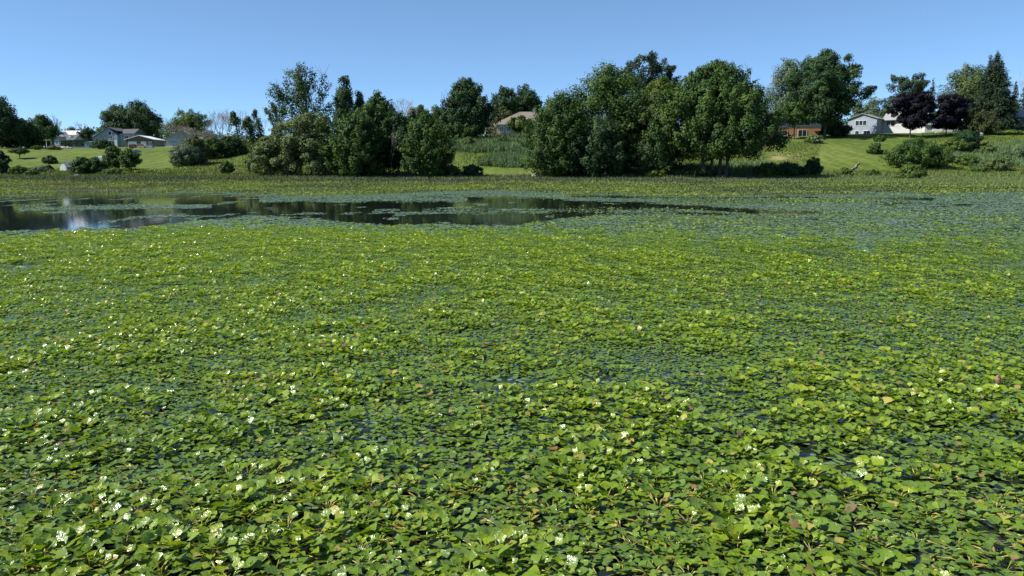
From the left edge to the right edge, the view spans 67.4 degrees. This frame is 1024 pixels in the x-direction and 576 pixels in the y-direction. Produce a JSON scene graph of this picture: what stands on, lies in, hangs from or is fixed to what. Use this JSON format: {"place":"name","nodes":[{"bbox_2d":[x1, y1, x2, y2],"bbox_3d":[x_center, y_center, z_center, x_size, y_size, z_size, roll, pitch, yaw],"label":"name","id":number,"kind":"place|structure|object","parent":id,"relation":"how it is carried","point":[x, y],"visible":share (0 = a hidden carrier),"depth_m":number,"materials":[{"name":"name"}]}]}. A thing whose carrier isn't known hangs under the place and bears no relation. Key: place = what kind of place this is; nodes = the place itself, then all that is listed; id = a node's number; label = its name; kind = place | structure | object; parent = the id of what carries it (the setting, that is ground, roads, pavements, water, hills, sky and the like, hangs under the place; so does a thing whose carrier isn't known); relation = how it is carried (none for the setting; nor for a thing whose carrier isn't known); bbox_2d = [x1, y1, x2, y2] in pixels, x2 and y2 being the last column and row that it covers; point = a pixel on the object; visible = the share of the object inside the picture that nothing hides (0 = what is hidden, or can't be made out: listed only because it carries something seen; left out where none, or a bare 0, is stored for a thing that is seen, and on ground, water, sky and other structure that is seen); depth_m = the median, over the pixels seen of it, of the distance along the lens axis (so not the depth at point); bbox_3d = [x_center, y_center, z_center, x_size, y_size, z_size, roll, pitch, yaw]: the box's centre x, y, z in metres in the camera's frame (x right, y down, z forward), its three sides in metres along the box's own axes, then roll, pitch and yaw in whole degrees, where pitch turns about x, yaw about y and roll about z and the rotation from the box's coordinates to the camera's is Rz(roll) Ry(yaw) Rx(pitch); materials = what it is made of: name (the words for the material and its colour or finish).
{"place":"outdoors","nodes":[
{"label":"outdoors","id":0,"kind":"place"},
{"bbox_2d":[0,190,1023,575],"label":"water","id":1,"kind":"structure","parent":0,"point":[14,216],"depth_m":8.70,"materials":[{"name":"blue liquid"}]},
{"bbox_2d":[0,212,1023,575],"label":"water chestnut mat","id":2,"kind":"object","parent":1,"relation":"on","point":[92,254],"visible":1,"depth_m":7.29,"materials":[{"name":"green plant"}]},
{"bbox_2d":[0,177,1023,239],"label":"marsh plants","id":3,"kind":"object","parent":1,"relation":"in","point":[771,187],"visible":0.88,"depth_m":79.80,"materials":[{"name":"plant"}]},
{"bbox_2d":[0,227,1023,575],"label":"floating leaves","id":4,"kind":"object","parent":1,"relation":"on","point":[492,519],"visible":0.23,"depth_m":7.02,"materials":[{"name":"green plant"}]},
{"bbox_2d":[0,188,1023,249],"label":"floating leaf cover","id":5,"kind":"object","parent":1,"relation":"on","point":[1010,205],"visible":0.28,"depth_m":39.07,"materials":[{"name":"plant"}]},
{"bbox_2d":[0,133,1023,189],"bbox_3d":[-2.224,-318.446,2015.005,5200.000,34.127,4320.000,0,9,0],"label":"ground","id":6,"kind":"structure","parent":0,"point":[841,152],"depth_m":155.73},
{"bbox_2d":[0,150,12,172],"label":"tree","id":7,"kind":"object","parent":6,"relation":"on","point":[5,160],"visible":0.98,"depth_m":129.27,"materials":[{"name":"green plant"}]},
{"bbox_2d":[0,95,25,142],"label":"broadleaf tree","id":8,"kind":"object","parent":6,"relation":"on","point":[13,125],"visible":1,"depth_m":219.71,"materials":[{"name":"green plant"}]},
{"bbox_2d":[8,165,28,173],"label":"shrub","id":9,"kind":"object","parent":6,"relation":"on","point":[16,169],"visible":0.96,"depth_m":128.41,"materials":[{"name":"green plant"}]},
{"bbox_2d":[7,147,29,157],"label":"apple tree","id":10,"kind":"object","parent":6,"relation":"on","point":[20,151],"visible":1,"depth_m":177.61,"materials":[{"name":"green plant"}]},
{"bbox_2d":[0,113,38,147],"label":"broadleaf tree","id":11,"kind":"object","parent":6,"relation":"on","point":[23,141],"visible":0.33,"depth_m":234.55,"materials":[{"name":"green plant"}]},
{"bbox_2d":[11,119,46,147],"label":"broadleaf tree","id":12,"kind":"object","parent":6,"relation":"on","point":[38,138],"visible":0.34,"depth_m":239.76,"materials":[{"name":"green plant"}]},
{"bbox_2d":[25,113,63,147],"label":"broadleaf tree","id":13,"kind":"object","parent":6,"relation":"on","point":[51,129],"visible":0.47,"depth_m":292.64,"materials":[{"name":"green plant"}]},
{"bbox_2d":[41,155,57,163],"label":"bush","id":14,"kind":"object","parent":6,"relation":"on","point":[50,159],"visible":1,"depth_m":164.94,"materials":[{"name":"green plant"}]},
{"bbox_2d":[52,134,84,147],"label":"cottage","id":15,"kind":"structure","parent":6,"relation":"on","point":[57,140],"depth_m":265.74,"materials":[{"name":"grey"}]},
{"bbox_2d":[60,139,89,145],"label":"hedge","id":16,"kind":"object","parent":6,"relation":"on","point":[64,143],"visible":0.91,"depth_m":256.65,"materials":[{"name":"green plant"}]},
{"bbox_2d":[67,157,91,173],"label":"bush","id":17,"kind":"object","parent":6,"relation":"on","point":[79,165],"visible":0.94,"depth_m":130.23,"materials":[{"name":"green plant"}]},
{"bbox_2d":[76,127,97,141],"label":"conifer hedge tree","id":18,"kind":"object","parent":6,"relation":"on","point":[86,133],"visible":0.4,"depth_m":283.20,"materials":[{"name":"green plant"}]},
{"bbox_2d":[85,156,109,173],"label":"bush","id":19,"kind":"object","parent":6,"relation":"on","point":[97,165],"visible":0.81,"depth_m":131.50,"materials":[{"name":"green plant"}]},
{"bbox_2d":[89,138,113,148],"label":"shrub","id":20,"kind":"object","parent":6,"relation":"on","point":[101,144],"visible":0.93,"depth_m":216.75,"materials":[{"name":"green plant"}]},
{"bbox_2d":[97,167,125,174],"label":"shrub","id":21,"kind":"object","parent":6,"relation":"on","point":[110,170],"visible":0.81,"depth_m":130.55,"materials":[{"name":"green plant"}]},
{"bbox_2d":[101,145,122,168],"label":"bush","id":22,"kind":"object","parent":6,"relation":"on","point":[109,157],"visible":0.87,"depth_m":141.81,"materials":[{"name":"green plant"}]},
{"bbox_2d":[96,103,131,132],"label":"broadleaf tree","id":23,"kind":"object","parent":6,"relation":"on","point":[107,116],"visible":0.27,"depth_m":299.44,"materials":[{"name":"green plant"}]},
{"bbox_2d":[90,127,143,146],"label":"blue house","id":24,"kind":"structure","parent":6,"relation":"on","point":[116,137],"depth_m":257.84,"materials":[{"name":"grey"}]},
{"bbox_2d":[116,148,141,168],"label":"bush","id":25,"kind":"object","parent":6,"relation":"on","point":[129,159],"visible":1,"depth_m":136.20,"materials":[{"name":"green plant"}]},
{"bbox_2d":[107,99,173,138],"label":"broadleaf tree","id":26,"kind":"object","parent":6,"relation":"on","point":[149,123],"visible":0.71,"depth_m":298.75,"materials":[{"name":"green plant"}]},
{"bbox_2d":[0,125,284,147],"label":"distant wood","id":27,"kind":"object","parent":6,"relation":"on","point":[218,133],"visible":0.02,"depth_m":366.49,"materials":[{"name":"grey plant"}]},
{"bbox_2d":[124,135,165,146],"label":"garage","id":28,"kind":"structure","parent":6,"relation":"on","point":[146,140],"depth_m":245.64,"materials":[{"name":"white metal"}]},
{"bbox_2d":[159,121,194,144],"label":"dead shrub","id":29,"kind":"object","parent":6,"relation":"on","point":[182,130],"visible":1,"depth_m":200.74,"materials":[{"name":"grey plant"}]},
{"bbox_2d":[165,129,203,146],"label":"grey house","id":30,"kind":"structure","parent":6,"relation":"on","point":[170,142],"depth_m":235.51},
{"bbox_2d":[160,107,213,138],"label":"broadleaf tree","id":31,"kind":"object","parent":6,"relation":"on","point":[197,122],"visible":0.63,"depth_m":252.98,"materials":[{"name":"green plant"}]},
{"bbox_2d":[168,143,208,165],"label":"bush","id":32,"kind":"object","parent":6,"relation":"on","point":[188,154],"visible":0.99,"depth_m":148.42,"materials":[{"name":"green plant"}]},
{"bbox_2d":[179,134,210,163],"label":"bush","id":33,"kind":"object","parent":6,"relation":"on","point":[195,141],"visible":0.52,"depth_m":151.72,"materials":[{"name":"green plant"}]},
{"bbox_2d":[187,128,216,137],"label":"dead shrub","id":34,"kind":"object","parent":6,"relation":"on","point":[204,134],"visible":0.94,"depth_m":203.48,"materials":[{"name":"grey plant"}]},
{"bbox_2d":[203,136,231,158],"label":"bush","id":35,"kind":"object","parent":6,"relation":"on","point":[216,147],"visible":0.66,"depth_m":163.45,"materials":[{"name":"green plant"}]},
{"bbox_2d":[219,160,234,173],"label":"shrub","id":36,"kind":"object","parent":6,"relation":"on","point":[226,166],"visible":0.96,"depth_m":128.31,"materials":[{"name":"green plant"}]},
{"bbox_2d":[219,135,240,155],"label":"bush","id":37,"kind":"object","parent":6,"relation":"on","point":[232,144],"visible":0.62,"depth_m":166.69,"materials":[{"name":"green plant"}]},
{"bbox_2d":[226,110,248,153],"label":"creeper clad tree","id":38,"kind":"object","parent":6,"relation":"on","point":[235,119],"visible":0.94,"depth_m":168.35,"materials":[{"name":"green plant"}]},
{"bbox_2d":[241,116,263,149],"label":"creeper clad tree","id":39,"kind":"object","parent":6,"relation":"on","point":[249,126],"visible":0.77,"depth_m":169.99,"materials":[{"name":"green plant"}]},
{"bbox_2d":[251,108,264,136],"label":"creeper clad tree","id":40,"kind":"object","parent":6,"relation":"on","point":[254,114],"visible":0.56,"depth_m":173.98,"materials":[{"name":"green plant"}]},
{"bbox_2d":[243,134,302,175],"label":"willow bush","id":41,"kind":"object","parent":6,"relation":"on","point":[259,155],"visible":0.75,"depth_m":122.32,"materials":[{"name":"green plant"}]},
{"bbox_2d":[265,61,336,136],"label":"poplar tree","id":42,"kind":"object","parent":6,"relation":"on","point":[300,91],"visible":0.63,"depth_m":159.00,"materials":[{"name":"green plant"}]},
{"bbox_2d":[268,111,343,174],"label":"willow bush","id":43,"kind":"object","parent":6,"relation":"on","point":[311,131],"visible":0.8,"depth_m":121.65,"materials":[{"name":"green plant"}]},
{"bbox_2d":[331,75,355,130],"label":"poplar tree","id":44,"kind":"object","parent":6,"relation":"on","point":[344,100],"visible":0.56,"depth_m":154.93,"materials":[{"name":"green plant"}]},
{"bbox_2d":[316,109,392,176],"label":"maple tree","id":45,"kind":"object","parent":6,"relation":"on","point":[358,135],"visible":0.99,"depth_m":117.67,"materials":[{"name":"green plant"}]},
{"bbox_2d":[354,90,364,109],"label":"poplar tree","id":46,"kind":"object","parent":6,"relation":"on","point":[359,100],"visible":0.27,"depth_m":157.28,"materials":[{"name":"green plant"}]},
{"bbox_2d":[357,89,400,173],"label":"maple tree","id":47,"kind":"object","parent":6,"relation":"on","point":[376,107],"visible":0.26,"depth_m":123.01,"materials":[{"name":"green plant"}]},
{"bbox_2d":[379,110,412,174],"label":"maple tree","id":48,"kind":"object","parent":6,"relation":"on","point":[399,127],"visible":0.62,"depth_m":122.11,"materials":[{"name":"green plant"}]},
{"bbox_2d":[406,104,433,126],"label":"broadleaf tree","id":49,"kind":"object","parent":6,"relation":"on","point":[415,111],"visible":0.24,"depth_m":188.25,"materials":[{"name":"green plant"}]},
{"bbox_2d":[396,109,457,176],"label":"maple tree","id":50,"kind":"object","parent":6,"relation":"on","point":[422,153],"visible":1,"depth_m":116.88,"materials":[{"name":"green plant"}]},
{"bbox_2d":[444,165,461,175],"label":"shrub","id":51,"kind":"object","parent":6,"relation":"on","point":[454,170],"visible":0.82,"depth_m":120.91,"materials":[{"name":"green plant"}]},
{"bbox_2d":[437,119,491,139],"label":"bush","id":52,"kind":"object","parent":6,"relation":"on","point":[460,130],"visible":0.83,"depth_m":165.43,"materials":[{"name":"green plant"}]},
{"bbox_2d":[434,76,501,133],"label":"broadleaf tree","id":53,"kind":"object","parent":6,"relation":"on","point":[465,100],"visible":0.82,"depth_m":167.95,"materials":[{"name":"green plant"}]},
{"bbox_2d":[460,164,483,175],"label":"shrub","id":54,"kind":"object","parent":6,"relation":"on","point":[471,169],"visible":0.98,"depth_m":120.15,"materials":[{"name":"green plant"}]},
{"bbox_2d":[446,134,536,152],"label":"tall reeds","id":55,"kind":"object","parent":6,"relation":"on","point":[486,143],"visible":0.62,"depth_m":154.39,"materials":[{"name":"green plant"}]},
{"bbox_2d":[489,106,511,134],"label":"bush","id":56,"kind":"object","parent":6,"relation":"on","point":[503,114],"visible":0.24,"depth_m":199.34,"materials":[{"name":"green plant"}]},
{"bbox_2d":[484,85,523,133],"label":"broadleaf tree","id":57,"kind":"object","parent":6,"relation":"on","point":[501,98],"visible":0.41,"depth_m":217.46,"materials":[{"name":"green plant"}]},
{"bbox_2d":[476,150,538,167],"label":"reed clump","id":58,"kind":"object","parent":6,"relation":"on","point":[507,159],"visible":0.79,"depth_m":137.47,"materials":[{"name":"green plant"}]},
{"bbox_2d":[0,172,1023,185],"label":"reed belt","id":59,"kind":"object","parent":6,"relation":"on","point":[1005,181],"visible":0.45,"depth_m":110.47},
{"bbox_2d":[0,130,1023,181],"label":"meadow grass","id":60,"kind":"structure","parent":6,"relation":"on","point":[173,172],"depth_m":130.04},
{"bbox_2d":[505,115,534,135],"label":"tree","id":61,"kind":"object","parent":6,"relation":"on","point":[513,124],"visible":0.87,"depth_m":179.03,"materials":[{"name":"green plant"}]},
{"bbox_2d":[490,110,553,135],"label":"hip roofed house","id":62,"kind":"structure","parent":6,"relation":"on","point":[502,128],"depth_m":188.42,"materials":[{"name":"beige stone"}]},
{"bbox_2d":[510,83,543,112],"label":"broadleaf tree","id":63,"kind":"object","parent":6,"relation":"on","point":[530,98],"visible":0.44,"depth_m":217.87,"materials":[{"name":"green plant"}]},
{"bbox_2d":[516,88,604,176],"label":"maple tree","id":64,"kind":"object","parent":6,"relation":"on","point":[561,116],"visible":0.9,"depth_m":117.64,"materials":[{"name":"green plant"}]},
{"bbox_2d":[556,115,632,177],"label":"maple tree","id":65,"kind":"object","parent":6,"relation":"on","point":[601,132],"visible":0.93,"depth_m":116.56,"materials":[{"name":"green plant"}]},
{"bbox_2d":[557,61,654,170],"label":"maple tree","id":66,"kind":"object","parent":6,"relation":"on","point":[610,88],"visible":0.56,"depth_m":123.47,"materials":[{"name":"green plant"}]},
{"bbox_2d":[620,50,681,105],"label":"tree","id":67,"kind":"object","parent":6,"relation":"on","point":[655,70],"visible":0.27,"depth_m":164.81,"materials":[{"name":"green plant"}]},
{"bbox_2d":[622,90,681,165],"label":"willow tree","id":68,"kind":"object","parent":6,"relation":"on","point":[651,106],"visible":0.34,"depth_m":122.28,"materials":[{"name":"green plant"}]},
{"bbox_2d":[639,168,667,177],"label":"shrub","id":69,"kind":"object","parent":6,"relation":"on","point":[651,173],"visible":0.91,"depth_m":118.58,"materials":[{"name":"green plant"}]},
{"bbox_2d":[640,76,680,118],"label":"broadleaf tree","id":70,"kind":"object","parent":6,"relation":"on","point":[660,83],"visible":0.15,"depth_m":154.13,"materials":[{"name":"green plant"}]},
{"bbox_2d":[627,131,694,174],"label":"broadleaf tree","id":71,"kind":"object","parent":6,"relation":"on","point":[658,159],"visible":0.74,"depth_m":120.23,"materials":[{"name":"green plant"}]},
{"bbox_2d":[696,167,715,176],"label":"shrub","id":72,"kind":"object","parent":6,"relation":"on","point":[708,172],"visible":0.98,"depth_m":119.00,"materials":[{"name":"green plant"}]},
{"bbox_2d":[640,59,793,177],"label":"maple tree","id":73,"kind":"object","parent":6,"relation":"on","point":[719,111],"visible":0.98,"depth_m":114.00,"materials":[{"name":"green plant"}]},
{"bbox_2d":[667,159,777,176],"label":"shore reeds","id":74,"kind":"object","parent":6,"relation":"on","point":[739,168],"visible":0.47,"depth_m":124.36,"materials":[{"name":"green plant"}]},
{"bbox_2d":[751,161,781,176],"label":"shrub","id":75,"kind":"object","parent":6,"relation":"on","point":[767,169],"visible":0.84,"depth_m":120.45,"materials":[{"name":"green plant"}]},
{"bbox_2d":[762,57,808,110],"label":"broadleaf tree","id":76,"kind":"object","parent":6,"relation":"on","point":[775,104],"visible":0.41,"depth_m":213.98,"materials":[{"name":"green plant"}]},
{"bbox_2d":[759,110,820,136],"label":"brick house","id":77,"kind":"structure","parent":6,"relation":"on","point":[806,129],"depth_m":202.08,"materials":[{"name":"orange"}]},
{"bbox_2d":[773,161,809,176],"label":"shrub","id":78,"kind":"object","parent":6,"relation":"on","point":[786,169],"visible":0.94,"depth_m":119.49,"materials":[{"name":"green plant"}]},
{"bbox_2d":[769,100,819,138],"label":"broadleaf tree","id":79,"kind":"object","parent":6,"relation":"on","point":[797,115],"visible":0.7,"depth_m":181.22,"materials":[{"name":"green plant"}]},
{"bbox_2d":[805,156,823,175],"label":"shrub","id":80,"kind":"object","parent":6,"relation":"on","point":[813,165],"visible":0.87,"depth_m":122.33,"materials":[{"name":"green plant"}]},
{"bbox_2d":[804,134,825,143],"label":"flowering bush","id":81,"kind":"object","parent":6,"relation":"on","point":[812,138],"visible":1,"depth_m":169.22,"materials":[{"name":"green plant"}]},
{"bbox_2d":[784,48,877,137],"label":"broadleaf tree","id":82,"kind":"object","parent":6,"relation":"on","point":[826,93],"visible":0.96,"depth_m":177.83,"materials":[{"name":"green plant"}]},
{"bbox_2d":[814,121,853,136],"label":"bush","id":83,"kind":"object","parent":6,"relation":"on","point":[840,129],"visible":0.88,"depth_m":186.31,"materials":[{"name":"green plant"}]},
{"bbox_2d":[847,100,865,123],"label":"distant tree","id":84,"kind":"object","parent":6,"relation":"on","point":[859,109],"visible":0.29,"depth_m":262.90,"materials":[{"name":"green plant"}]},
{"bbox_2d":[862,96,882,116],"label":"distant tree","id":85,"kind":"object","parent":6,"relation":"on","point":[872,104],"visible":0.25,"depth_m":276.75,"materials":[{"name":"green plant"}]},
{"bbox_2d":[865,143,883,153],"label":"bush","id":86,"kind":"object","parent":6,"relation":"on","point":[875,148],"visible":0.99,"depth_m":151.20,"materials":[{"name":"green plant"}]},
{"bbox_2d":[846,113,928,133],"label":"white house","id":87,"kind":"structure","parent":6,"relation":"on","point":[862,123],"depth_m":193.43,"materials":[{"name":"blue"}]},
{"bbox_2d":[880,72,931,114],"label":"pine tree","id":88,"kind":"object","parent":6,"relation":"on","point":[904,84],"visible":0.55,"depth_m":214.18,"materials":[{"name":"green plant"}]},
{"bbox_2d":[891,162,928,178],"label":"bush","id":89,"kind":"object","parent":6,"relation":"on","point":[908,170],"visible":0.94,"depth_m":111.15,"materials":[{"name":"green plant"}]},
{"bbox_2d":[886,91,936,137],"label":"purple maple tree","id":90,"kind":"object","parent":6,"relation":"on","point":[910,117],"visible":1,"depth_m":172.50,"materials":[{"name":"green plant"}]},
{"bbox_2d":[878,136,956,166],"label":"bush","id":91,"kind":"object","parent":6,"relation":"on","point":[917,150],"visible":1,"depth_m":133.06,"materials":[{"name":"green plant"}]},
{"bbox_2d":[923,119,962,132],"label":"white garage","id":92,"kind":"structure","parent":6,"relation":"on","point":[927,128],"depth_m":188.78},
{"bbox_2d":[926,93,975,135],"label":"purple maple tree","id":93,"kind":"object","parent":6,"relation":"on","point":[950,114],"visible":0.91,"depth_m":173.84,"materials":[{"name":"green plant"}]},
{"bbox_2d":[939,137,972,150],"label":"bush","id":94,"kind":"object","parent":6,"relation":"on","point":[956,143],"visible":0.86,"depth_m":148.98,"materials":[{"name":"green plant"}]},
{"bbox_2d":[933,62,985,118],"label":"broadleaf tree","id":95,"kind":"object","parent":6,"relation":"on","point":[966,84],"visible":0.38,"depth_m":197.75,"materials":[{"name":"green plant"}]},
{"bbox_2d":[946,129,987,148],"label":"bush","id":96,"kind":"object","parent":6,"relation":"on","point":[974,138],"visible":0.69,"depth_m":150.72,"materials":[{"name":"green plant"}]},
{"bbox_2d":[954,154,982,164],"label":"shrub","id":97,"kind":"object","parent":6,"relation":"on","point":[965,159],"visible":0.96,"depth_m":136.06,"materials":[{"name":"green plant"}]},
{"bbox_2d":[950,109,1003,133],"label":"bush","id":98,"kind":"object","parent":6,"relation":"on","point":[981,121],"visible":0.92,"depth_m":172.75,"materials":[{"name":"green plant"}]},
{"bbox_2d":[947,140,1023,166],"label":"hillside reeds","id":99,"kind":"object","parent":6,"relation":"on","point":[987,153],"visible":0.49,"depth_m":146.53,"materials":[{"name":"green plant"}]},
{"bbox_2d":[968,50,1023,131],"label":"spruce tree","id":100,"kind":"object","parent":6,"relation":"on","point":[994,96],"visible":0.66,"depth_m":181.23,"materials":[{"name":"green plant"}]},
{"bbox_2d":[981,156,1014,169],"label":"shrub","id":101,"kind":"object","parent":6,"relation":"on","point":[999,163],"visible":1,"depth_m":128.92,"materials":[{"name":"green plant"}]},
{"bbox_2d":[983,129,1023,133],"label":"bush","id":102,"kind":"object","parent":6,"relation":"on","point":[1013,131],"visible":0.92,"depth_m":170.69,"materials":[{"name":"green plant"}]},
{"bbox_2d":[1002,147,1023,157],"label":"shrub","id":103,"kind":"object","parent":6,"relation":"on","point":[1016,151],"visible":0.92,"depth_m":141.67,"materials":[{"name":"green plant"}]},
{"bbox_2d":[0,0,1023,147],"label":"sky","id":104,"kind":"structure","parent":0,"point":[69,60],"materials":[{"name":"blue"}]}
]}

